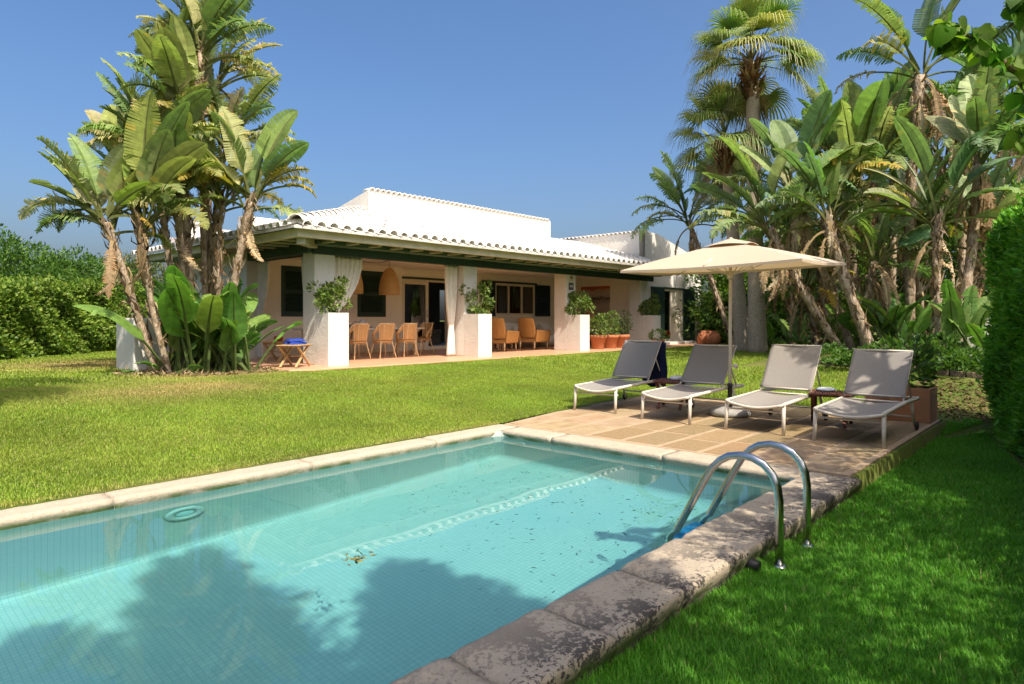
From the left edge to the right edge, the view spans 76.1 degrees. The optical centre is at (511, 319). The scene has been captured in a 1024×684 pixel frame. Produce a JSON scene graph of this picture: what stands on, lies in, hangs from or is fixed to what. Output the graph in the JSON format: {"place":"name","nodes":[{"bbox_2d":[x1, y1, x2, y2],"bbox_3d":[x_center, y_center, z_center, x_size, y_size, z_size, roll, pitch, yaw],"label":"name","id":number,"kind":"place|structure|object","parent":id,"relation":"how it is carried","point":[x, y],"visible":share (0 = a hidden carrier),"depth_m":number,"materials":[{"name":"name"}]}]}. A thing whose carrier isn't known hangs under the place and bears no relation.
{"place":"outdoors","nodes":[
{"label":"outdoors","id":0,"kind":"place"},
{"bbox_2d":[0,349,280,388],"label":"grass","id":1,"kind":"structure","parent":0,"point":[69,368],"depth_m":12.67,"materials":[{"name":"plant"}]},
{"bbox_2d":[0,436,786,683],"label":"pool water","id":2,"kind":"structure","parent":0,"point":[263,582],"depth_m":3.99,"materials":[{"name":"liquid"}]},
{"bbox_2d":[239,342,698,370],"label":"terrace","id":3,"kind":"structure","parent":0,"point":[426,357],"depth_m":17.07,"materials":[{"name":"ceramic"}]},
{"bbox_2d":[276,344,311,367],"bbox_3d":[-4.538,0.759,13.635,0.492,0.466,0.660,0,0,7],"label":"folding stool","id":4,"kind":"object","parent":3,"relation":"on","point":[286,356],"visible":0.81,"depth_m":13.58,"materials":[{"name":"brown wood"}]},
{"bbox_2d":[349,323,370,359],"bbox_3d":[-3.840,0.548,16.278,0.591,0.903,0.627,0,0,40],"label":"dining chair","id":5,"kind":"object","parent":3,"relation":"on","point":[360,332],"visible":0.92,"depth_m":16.08,"materials":[{"name":"wicker"}]},
{"bbox_2d":[369,323,396,358],"bbox_3d":[-3.301,0.548,16.837,0.592,0.903,0.627,0,0,45],"label":"dining chair","id":6,"kind":"object","parent":3,"relation":"on","point":[386,332],"visible":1,"depth_m":16.65,"materials":[{"name":"wicker"}]},
{"bbox_2d":[392,323,418,356],"bbox_3d":[-2.808,0.548,17.406,0.592,0.903,0.627,0,0,41],"label":"dining chair","id":7,"kind":"object","parent":3,"relation":"on","point":[409,331],"visible":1,"depth_m":17.21,"materials":[{"name":"wicker"}]},
{"bbox_2d":[492,317,519,350],"bbox_3d":[-0.336,0.469,20.578,0.800,1.058,0.964,0,0,28],"label":"wicker armchair","id":8,"kind":"object","parent":3,"relation":"on","point":[501,334],"visible":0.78,"depth_m":20.23,"materials":[{"name":"wicker"}]},
{"bbox_2d":[518,317,550,349],"bbox_3d":[0.688,0.469,21.713,0.800,1.058,0.964,0,0,37],"label":"wicker armchair","id":9,"kind":"object","parent":3,"relation":"on","point":[529,331],"visible":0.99,"depth_m":21.43,"materials":[{"name":"wicker"}]},
{"bbox_2d":[590,312,607,348],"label":"potted shrub","id":10,"kind":"object","parent":3,"relation":"on","point":[597,340],"visible":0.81,"depth_m":21.89,"materials":[{"name":"green plant"}]},
{"bbox_2d":[595,310,621,347],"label":"potted shrub","id":11,"kind":"object","parent":3,"relation":"on","point":[610,340],"visible":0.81,"depth_m":22.38,"materials":[{"name":"green plant"}]},
{"bbox_2d":[612,310,633,347],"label":"potted shrub","id":12,"kind":"object","parent":3,"relation":"on","point":[622,338],"visible":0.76,"depth_m":22.88,"materials":[{"name":"green plant"}]},
{"bbox_2d":[0,332,1023,683],"bbox_3d":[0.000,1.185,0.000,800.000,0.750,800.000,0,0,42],"label":"lawn","id":13,"kind":"structure","parent":0,"point":[880,468],"depth_m":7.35,"materials":[{"name":"plant"}]},
{"bbox_2d":[0,223,67,292],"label":"evergreen shrub","id":14,"kind":"object","parent":13,"relation":"on","point":[8,244],"visible":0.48,"depth_m":18.70,"materials":[{"name":"green plant"}]},
{"bbox_2d":[0,241,106,305],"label":"evergreen shrub","id":15,"kind":"object","parent":13,"relation":"on","point":[72,270],"visible":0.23,"depth_m":19.91,"materials":[{"name":"green plant"}]},
{"bbox_2d":[0,271,147,359],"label":"broad hedge","id":16,"kind":"object","parent":13,"relation":"on","point":[35,322],"visible":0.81,"depth_m":18.18,"materials":[{"name":"green plant"}]},
{"bbox_2d":[26,244,130,315],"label":"evergreen shrub","id":17,"kind":"object","parent":13,"relation":"on","point":[100,279],"visible":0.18,"depth_m":21.00,"materials":[{"name":"green plant"}]},
{"bbox_2d":[18,133,177,372],"bbox_3d":[-7.528,-1.125,11.897,2.670,4.601,1.230,0,0,-14],"label":"paddle leaf tree","id":18,"kind":"object","parent":13,"relation":"on","point":[89,187],"visible":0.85,"depth_m":11.93,"materials":[{"name":"green plant"}]},
{"bbox_2d":[72,97,156,317],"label":"paddle leaf tree","id":19,"kind":"object","parent":13,"relation":"on","point":[106,117],"visible":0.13,"depth_m":13.37,"materials":[{"name":"green plant"}]},
{"bbox_2d":[92,253,164,317],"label":"evergreen shrub","id":20,"kind":"object","parent":13,"relation":"on","point":[133,265],"visible":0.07,"depth_m":24.49,"materials":[{"name":"green plant"}]},
{"bbox_2d":[116,318,160,371],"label":"garden pier","id":21,"kind":"structure","parent":13,"relation":"on","point":[130,351],"depth_m":12.99,"materials":[{"name":"white paint"}]},
{"bbox_2d":[86,89,209,372],"bbox_3d":[-6.821,-1.481,12.182,3.050,5.302,0.954,0,0,29],"label":"paddle leaf tree","id":22,"kind":"object","parent":13,"relation":"on","point":[160,162],"visible":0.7,"depth_m":11.85,"materials":[{"name":"green plant"}]},
{"bbox_2d":[75,57,221,367],"bbox_3d":[-7.002,-1.924,12.964,2.698,6.178,1.045,0,0,-15],"label":"paddle leaf tree","id":23,"kind":"object","parent":13,"relation":"on","point":[199,98],"visible":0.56,"depth_m":12.79,"materials":[{"name":"green plant"}]},
{"bbox_2d":[73,265,250,373],"bbox_3d":[-6.250,0.080,12.308,2.483,2.052,2.349,0,0,16],"label":"paddle leaf clump","id":24,"kind":"object","parent":13,"relation":"on","point":[175,290],"visible":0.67,"depth_m":11.82,"materials":[{"name":"plant"}]},
{"bbox_2d":[120,335,205,373],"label":"paddle leaf clump","id":25,"kind":"object","parent":13,"relation":"on","point":[194,367],"visible":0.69,"depth_m":12.21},
{"bbox_2d":[136,5,196,268],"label":"paddle leaf tree","id":26,"kind":"object","parent":13,"relation":"on","point":[183,15],"visible":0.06,"depth_m":13.25,"materials":[{"name":"green plant"}]},
{"bbox_2d":[117,13,229,296],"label":"paddle leaf tree","id":27,"kind":"object","parent":13,"relation":"on","point":[166,52],"visible":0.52,"depth_m":12.55,"materials":[{"name":"green plant"}]},
{"bbox_2d":[148,112,223,360],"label":"paddle leaf tree","id":28,"kind":"object","parent":13,"relation":"on","point":[195,169],"visible":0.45,"depth_m":12.60,"materials":[{"name":"green plant"}]},
{"bbox_2d":[111,364,281,376],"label":"leaf litter","id":29,"kind":"object","parent":13,"relation":"on","point":[199,373],"visible":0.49,"depth_m":12.18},
{"bbox_2d":[142,277,258,373],"bbox_3d":[-5.510,0.112,12.685,2.609,1.987,2.405,0,0,42],"label":"paddle leaf clump","id":30,"kind":"object","parent":13,"relation":"on","point":[213,311],"visible":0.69,"depth_m":12.26,"materials":[{"name":"plant"}]},
{"bbox_2d":[128,0,275,299],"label":"paddle leaf tree","id":31,"kind":"object","parent":13,"relation":"on","point":[216,17],"visible":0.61,"depth_m":13.37,"materials":[{"name":"green plant"}]},
{"bbox_2d":[144,0,283,364],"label":"paddle leaf tree","id":32,"kind":"object","parent":13,"relation":"on","point":[249,74],"visible":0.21,"depth_m":14.16,"materials":[{"name":"green plant"}]},
{"bbox_2d":[150,74,296,294],"bbox_3d":[-5.947,-2.077,13.743,2.893,6.459,1.296,0,0,2],"label":"paddle leaf tree","id":33,"kind":"object","parent":13,"relation":"on","point":[253,106],"visible":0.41,"depth_m":13.60,"materials":[{"name":"green plant"}]},
{"bbox_2d":[172,127,283,352],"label":"paddle leaf tree","id":34,"kind":"object","parent":13,"relation":"on","point":[221,206],"visible":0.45,"depth_m":13.35,"materials":[{"name":"green plant"}]},
{"bbox_2d":[171,303,302,372],"bbox_3d":[-5.474,0.296,13.047,1.971,1.634,2.705,0,0,42],"label":"paddle leaf clump","id":35,"kind":"object","parent":13,"relation":"on","point":[256,325],"visible":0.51,"depth_m":13.03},
{"bbox_2d":[179,106,316,354],"bbox_3d":[-5.262,-1.544,12.917,2.624,5.416,1.054,0,0,-8],"label":"paddle leaf tree","id":36,"kind":"object","parent":13,"relation":"on","point":[268,145],"visible":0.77,"depth_m":12.96,"materials":[{"name":"green plant"}]},
{"bbox_2d":[130,187,700,365],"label":"house","id":37,"kind":"structure","parent":13,"relation":"on","point":[528,266],"depth_m":19.56,"materials":[{"name":"beige paint"}]},
{"bbox_2d":[256,261,269,357],"bbox_3d":[-6.247,-0.235,16.417,0.656,2.430,0.102,0,0,42],"label":"curtain","id":38,"kind":"object","parent":37,"relation":"hanging from","point":[263,276],"visible":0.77,"depth_m":16.41,"materials":[{"name":"fabric"}]},
{"bbox_2d":[281,265,302,316],"bbox_3d":[-5.835,-0.755,17.870,0.090,1.370,1.060,0,0,42],"label":"window","id":39,"kind":"structure","parent":37,"relation":"in","point":[291,276],"depth_m":17.71,"materials":[{"name":"glass"}]},
{"bbox_2d":[306,275,353,313],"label":"planter shrub","id":40,"kind":"object","parent":37,"relation":"in","point":[323,297],"visible":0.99,"depth_m":14.15,"materials":[{"name":"green plant"}]},
{"bbox_2d":[334,256,361,312],"bbox_3d":[-3.859,-0.235,15.207,0.121,2.430,0.889,0,0,42],"label":"curtain","id":41,"kind":"object","parent":37,"relation":"hanging from","point":[349,268],"visible":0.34,"depth_m":15.21,"materials":[{"name":"fabric"}]},
{"bbox_2d":[357,270,385,316],"bbox_3d":[-4.229,-0.755,19.626,0.090,1.370,1.020,0,0,42],"label":"window","id":42,"kind":"structure","parent":37,"relation":"in","point":[369,303],"depth_m":19.62,"materials":[{"name":"glass"}]},
{"bbox_2d":[379,261,399,294],"bbox_3d":[-3.346,-1.147,17.829,0.570,0.966,0.570,0,0,42],"label":"pendant lamp","id":43,"kind":"object","parent":37,"relation":"hanging from","point":[389,283],"visible":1,"depth_m":17.63,"materials":[{"name":"wicker"}]},
{"bbox_2d":[402,276,447,350],"bbox_3d":[-2.846,-0.180,21.369,0.180,2.340,2.060,0,0,42],"label":"sliding door","id":44,"kind":"structure","parent":37,"relation":"in","point":[415,292],"depth_m":21.12,"materials":[{"name":"beige"}]},
{"bbox_2d":[445,265,457,355],"bbox_3d":[-1.651,-0.235,17.636,0.140,2.430,0.424,0,0,42],"label":"curtain","id":45,"kind":"object","parent":37,"relation":"hanging from","point":[451,274],"visible":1,"depth_m":17.60,"materials":[{"name":"fabric"}]},
{"bbox_2d":[458,279,494,313],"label":"planter shrub","id":46,"kind":"object","parent":37,"relation":"in","point":[476,309],"visible":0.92,"depth_m":17.63,"materials":[{"name":"green plant"}]},
{"bbox_2d":[480,280,549,315],"bbox_3d":[0.174,-0.750,24.617,0.134,1.280,3.870,0,0,42],"label":"window","id":47,"kind":"structure","parent":37,"relation":"in","point":[509,298],"depth_m":24.74,"materials":[{"name":"beige"}]},
{"bbox_2d":[564,290,595,316],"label":"planter shrub","id":48,"kind":"object","parent":37,"relation":"in","point":[576,301],"visible":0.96,"depth_m":20.87,"materials":[{"name":"green plant"}]},
{"bbox_2d":[581,286,609,313],"bbox_3d":[3.352,-0.770,26.339,1.400,1.100,0.030,0,0,42],"label":"painting","id":49,"kind":"object","parent":37,"relation":"attached to","point":[600,297],"visible":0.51,"depth_m":26.21,"materials":[{"name":"paint"}]},
{"bbox_2d":[637,294,661,314],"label":"planter shrub","id":50,"kind":"object","parent":37,"relation":"on","point":[653,308],"visible":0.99,"depth_m":24.16,"materials":[{"name":"green plant"}]},
{"bbox_2d":[651,286,695,344],"bbox_3d":[6.705,-0.095,26.694,0.630,2.390,3.550,0,0,42],"label":"garden door","id":51,"kind":"structure","parent":37,"relation":"in","point":[669,298],"depth_m":26.95,"materials":[{"name":"beige"}]},
{"bbox_2d":[0,424,861,683],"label":"pool coping","id":52,"kind":"object","parent":13,"relation":"on","point":[570,637],"visible":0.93,"depth_m":3.84,"materials":[{"name":"stone"}]},
{"bbox_2d":[631,150,744,344],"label":"paddle leaf tree","id":53,"kind":"object","parent":13,"relation":"on","point":[673,193],"visible":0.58,"depth_m":23.83,"materials":[{"name":"green plant"}]},
{"bbox_2d":[664,77,774,350],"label":"fan palm","id":54,"kind":"object","parent":13,"relation":"on","point":[725,159],"visible":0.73,"depth_m":20.86,"materials":[{"name":"green plant"}]},
{"bbox_2d":[510,343,932,406],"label":"grass","id":55,"kind":"structure","parent":13,"relation":"on","point":[606,358],"depth_m":15.98,"materials":[{"name":"plant"}]},
{"bbox_2d":[677,129,772,243],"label":"paddle leaf tree","id":56,"kind":"object","parent":13,"relation":"on","point":[700,200],"visible":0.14,"depth_m":23.53,"materials":[{"name":"green plant"}]},
{"bbox_2d":[671,242,784,342],"bbox_3d":[8.839,-0.984,27.006,4.733,4.505,4.773,0,0,-2],"label":"garden bush","id":57,"kind":"object","parent":13,"relation":"on","point":[704,314],"visible":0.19,"depth_m":26.70,"materials":[{"name":"green plant"}]},
{"bbox_2d":[673,441,814,569],"bbox_3d":[1.566,1.657,4.551,0.870,1.587,0.610,0,0,42],"label":"pool ladder","id":58,"kind":"object","parent":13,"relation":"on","point":[741,457],"visible":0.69,"depth_m":4.46,"materials":[{"name":"metal"}]},
{"bbox_2d":[683,0,829,352],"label":"fan palm","id":59,"kind":"object","parent":13,"relation":"on","point":[750,17],"visible":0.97,"depth_m":19.84,"materials":[{"name":"green plant"}]},
{"bbox_2d":[686,135,863,346],"bbox_3d":[6.715,-1.834,16.829,4.172,5.698,1.716,0,0,3],"label":"paddle leaf tree","id":60,"kind":"object","parent":13,"relation":"on","point":[771,233],"visible":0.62,"depth_m":16.57,"materials":[{"name":"green plant"}]},
{"bbox_2d":[715,229,841,345],"bbox_3d":[10.593,-1.100,25.522,4.820,4.715,5.721,0,0,42],"label":"garden bush","id":61,"kind":"object","parent":13,"relation":"on","point":[776,326],"visible":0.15,"depth_m":24.42,"materials":[{"name":"green plant"}]},
{"bbox_2d":[766,206,797,344],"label":"paddle leaf tree","id":62,"kind":"object","parent":13,"relation":"on","point":[789,303],"visible":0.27,"depth_m":21.91,"materials":[{"name":"green plant"}]},
{"bbox_2d":[766,313,829,347],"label":"paddle leaf clump","id":63,"kind":"object","parent":13,"relation":"on","point":[770,335],"visible":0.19,"depth_m":22.64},
{"bbox_2d":[712,90,902,349],"bbox_3d":[7.834,-2.361,17.393,1.692,6.683,4.808,0,0,-44],"label":"paddle leaf tree","id":64,"kind":"object","parent":13,"relation":"on","point":[818,126],"visible":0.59,"depth_m":17.10,"materials":[{"name":"green plant"}]},
{"bbox_2d":[762,219,856,344],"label":"paddle leaf tree","id":65,"kind":"object","parent":13,"relation":"on","point":[811,325],"visible":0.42,"depth_m":18.10,"materials":[{"name":"green plant"}]},
{"bbox_2d":[762,309,859,346],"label":"paddle leaf clump","id":66,"kind":"object","parent":13,"relation":"on","point":[794,338],"visible":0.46,"depth_m":19.21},
{"bbox_2d":[781,75,845,329],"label":"paddle leaf tree","id":67,"kind":"object","parent":13,"relation":"on","point":[796,125],"visible":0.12,"depth_m":19.43,"materials":[{"name":"green plant"}]},
{"bbox_2d":[735,181,923,346],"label":"paddle leaf tree","id":68,"kind":"object","parent":13,"relation":"on","point":[782,224],"visible":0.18,"depth_m":19.29,"materials":[{"name":"green plant"}]},
{"bbox_2d":[755,140,910,345],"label":"paddle leaf tree","id":69,"kind":"object","parent":13,"relation":"on","point":[831,175],"visible":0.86,"depth_m":15.94,"materials":[{"name":"green plant"}]},
{"bbox_2d":[767,218,902,346],"bbox_3d":[12.552,-1.474,25.111,4.482,5.366,5.820,0,0,42],"label":"garden bush","id":70,"kind":"object","parent":13,"relation":"on","point":[862,269],"visible":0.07,"depth_m":24.00,"materials":[{"name":"green plant"}]},
{"bbox_2d":[820,346,867,366],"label":"shrub","id":71,"kind":"object","parent":13,"relation":"on","point":[845,356],"visible":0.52,"depth_m":14.01,"materials":[{"name":"green plant"}]},
{"bbox_2d":[825,79,899,344],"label":"paddle leaf tree","id":72,"kind":"object","parent":13,"relation":"on","point":[859,110],"visible":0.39,"depth_m":16.75,"materials":[{"name":"green plant"}]},
{"bbox_2d":[810,184,944,347],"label":"paddle leaf tree","id":73,"kind":"object","parent":13,"relation":"on","point":[906,240],"visible":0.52,"depth_m":16.93,"materials":[{"name":"green plant"}]},
{"bbox_2d":[825,288,930,341],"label":"paddle leaf clump","id":74,"kind":"object","parent":13,"relation":"on","point":[895,313],"visible":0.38,"depth_m":16.75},
{"bbox_2d":[819,77,937,336],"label":"paddle leaf tree","id":75,"kind":"object","parent":13,"relation":"on","point":[882,135],"visible":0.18,"depth_m":17.44,"materials":[{"name":"green plant"}]},
{"bbox_2d":[818,359,982,378],"bbox_3d":[7.969,1.033,13.309,0.090,0.266,3.820,0,0,-39],"label":"bed edging","id":76,"kind":"object","parent":13,"relation":"on","point":[954,373],"visible":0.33,"depth_m":12.59,"materials":[{"name":"grey stone"}]},
{"bbox_2d":[837,284,981,342],"bbox_3d":[10.019,-0.032,16.689,3.410,1.835,1.967,0,0,15],"label":"paddle leaf clump","id":77,"kind":"object","parent":13,"relation":"on","point":[922,321],"visible":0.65,"depth_m":16.60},
{"bbox_2d":[840,147,983,334],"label":"paddle leaf tree","id":78,"kind":"object","parent":13,"relation":"on","point":[939,185],"visible":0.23,"depth_m":17.60,"materials":[{"name":"green plant"}]},
{"bbox_2d":[879,62,954,290],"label":"paddle leaf tree","id":79,"kind":"object","parent":13,"relation":"on","point":[896,81],"visible":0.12,"depth_m":19.65,"materials":[{"name":"green plant"}]},
{"bbox_2d":[834,0,1012,337],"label":"palm tree","id":80,"kind":"object","parent":13,"relation":"on","point":[892,22],"visible":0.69,"depth_m":17.24,"materials":[{"name":"green plant"}]},
{"bbox_2d":[842,116,1023,345],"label":"paddle leaf tree","id":81,"kind":"object","parent":13,"relation":"on","point":[914,147],"visible":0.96,"depth_m":14.76,"materials":[{"name":"green plant"}]},
{"bbox_2d":[892,330,982,359],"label":"shrub","id":82,"kind":"object","parent":13,"relation":"on","point":[937,340],"visible":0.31,"depth_m":13.44,"materials":[{"name":"green plant"}]},
{"bbox_2d":[880,67,1023,334],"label":"paddle leaf tree","id":83,"kind":"object","parent":13,"relation":"on","point":[943,169],"visible":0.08,"depth_m":20.41,"materials":[{"name":"green plant"}]},
{"bbox_2d":[914,375,992,423],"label":"leaf litter","id":84,"kind":"object","parent":13,"relation":"on","point":[956,407],"visible":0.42,"depth_m":10.54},
{"bbox_2d":[889,57,1018,346],"bbox_3d":[12.543,-3.391,18.436,1.410,8.648,4.467,0,0,-15],"label":"paddle leaf tree","id":85,"kind":"object","parent":13,"relation":"on","point":[961,255],"visible":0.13,"depth_m":18.33,"materials":[{"name":"green plant"}]},
{"bbox_2d":[928,345,984,372],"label":"shrub","id":86,"kind":"object","parent":13,"relation":"on","point":[958,361],"visible":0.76,"depth_m":12.58,"materials":[{"name":"green plant"}]},
{"bbox_2d":[926,278,993,349],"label":"paddle leaf clump","id":87,"kind":"object","parent":13,"relation":"on","point":[968,318],"visible":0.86,"depth_m":13.58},
{"bbox_2d":[915,164,1021,334],"bbox_3d":[16.101,-2.216,22.587,4.905,6.857,5.058,0,0,24],"label":"garden bush","id":88,"kind":"object","parent":13,"relation":"on","point":[954,261],"visible":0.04,"depth_m":21.91,"materials":[{"name":"green plant"}]},
{"bbox_2d":[918,150,1023,302],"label":"paddle leaf tree","id":89,"kind":"object","parent":13,"relation":"on","point":[997,175],"visible":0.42,"depth_m":16.21,"materials":[{"name":"green plant"}]},
{"bbox_2d":[921,0,1023,156],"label":"broadleaf tree","id":90,"kind":"object","parent":13,"relation":"on","point":[947,38],"visible":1,"depth_m":3.33,"materials":[{"name":"green plant"}]},
{"bbox_2d":[925,66,1023,345],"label":"paddle leaf tree","id":91,"kind":"object","parent":13,"relation":"on","point":[977,105],"visible":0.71,"depth_m":15.02,"materials":[{"name":"green plant"}]},
{"bbox_2d":[927,30,1023,287],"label":"paddle leaf tree","id":92,"kind":"object","parent":13,"relation":"on","point":[1018,48],"visible":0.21,"depth_m":18.62,"materials":[{"name":"green plant"}]},
{"bbox_2d":[950,152,1023,296],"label":"garden bush","id":93,"kind":"object","parent":13,"relation":"on","point":[1014,184],"visible":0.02,"depth_m":20.80,"materials":[{"name":"green plant"}]},
{"bbox_2d":[964,2,1023,76],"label":"paddle leaf tree","id":94,"kind":"object","parent":13,"relation":"on","point":[1001,30],"visible":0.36,"depth_m":7.49,"materials":[{"name":"green plant"}]},
{"bbox_2d":[970,191,1023,460],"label":"clipped hedge","id":95,"kind":"object","parent":13,"relation":"on","point":[1002,363],"visible":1,"depth_m":8.00,"materials":[{"name":"green plant"}]},
{"bbox_2d":[0,0,1023,492],"label":"sky","id":96,"kind":"structure","parent":0,"point":[562,112],"materials":[{"name":"blue"}]},
{"bbox_2d":[504,396,939,477],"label":"paved deck","id":97,"kind":"structure","parent":0,"point":[835,448],"depth_m":8.15,"materials":[{"name":"stone"}]},
{"bbox_2d":[573,340,661,413],"bbox_3d":[1.815,0.876,10.572,0.788,1.042,1.857,0,0,39],"label":"sun lounger","id":98,"kind":"object","parent":97,"relation":"on","point":[637,359],"visible":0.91,"depth_m":10.78,"materials":[{"name":"fabric"}]},
{"bbox_2d":[642,342,667,386],"bbox_3d":[2.382,0.759,10.978,0.496,0.760,0.070,0,0,42],"label":"navy towel","id":99,"kind":"object","parent":98,"relation":"hanging from","point":[662,364],"visible":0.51,"depth_m":10.88,"materials":[{"name":"fabric"}]},
{"bbox_2d":[640,344,744,424],"bbox_3d":[2.679,0.893,9.567,0.788,1.008,1.857,0,0,41],"label":"sun lounger","id":100,"kind":"object","parent":97,"relation":"on","point":[707,364],"visible":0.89,"depth_m":9.76,"materials":[{"name":"fabric"}]},
{"bbox_2d":[620,238,845,417],"bbox_3d":[3.171,0.105,9.485,2.600,2.580,1.800,0,0,42],"label":"parasol","id":101,"kind":"object","parent":97,"relation":"on","point":[730,258],"visible":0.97,"depth_m":9.29,"materials":[{"name":"beige fabric"}]},
{"bbox_2d":[724,344,827,435],"bbox_3d":[3.583,0.876,8.740,0.788,1.042,1.857,0,0,42],"label":"sun lounger","id":102,"kind":"object","parent":97,"relation":"on","point":[791,367],"visible":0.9,"depth_m":8.93,"materials":[{"name":"fabric"}]},
{"bbox_2d":[809,389,850,428],"bbox_3d":[4.174,1.173,8.595,0.492,0.436,0.520,0,0,25],"label":"folding table","id":103,"kind":"object","parent":97,"relation":"on","point":[835,394],"visible":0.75,"depth_m":8.49,"materials":[{"name":"red wood"}]},
{"bbox_2d":[812,348,919,448],"bbox_3d":[4.354,0.893,7.968,0.788,1.008,1.857,0,0,42],"label":"sun lounger","id":104,"kind":"object","parent":97,"relation":"on","point":[883,373],"visible":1,"depth_m":8.16,"materials":[{"name":"fabric"}]},
{"bbox_2d":[865,329,943,422],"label":"potted plant","id":105,"kind":"object","parent":97,"relation":"on","point":[925,407],"visible":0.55,"depth_m":8.95,"materials":[{"name":"plant"}]},
{"bbox_2d":[571,537,1023,683],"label":"grass","id":106,"kind":"structure","parent":0,"point":[994,626],"depth_m":3.21,"materials":[{"name":"plant"}]},
{"bbox_2d":[787,417,1023,596],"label":"grass","id":107,"kind":"structure","parent":0,"point":[992,458],"depth_m":5.09,"materials":[{"name":"plant"}]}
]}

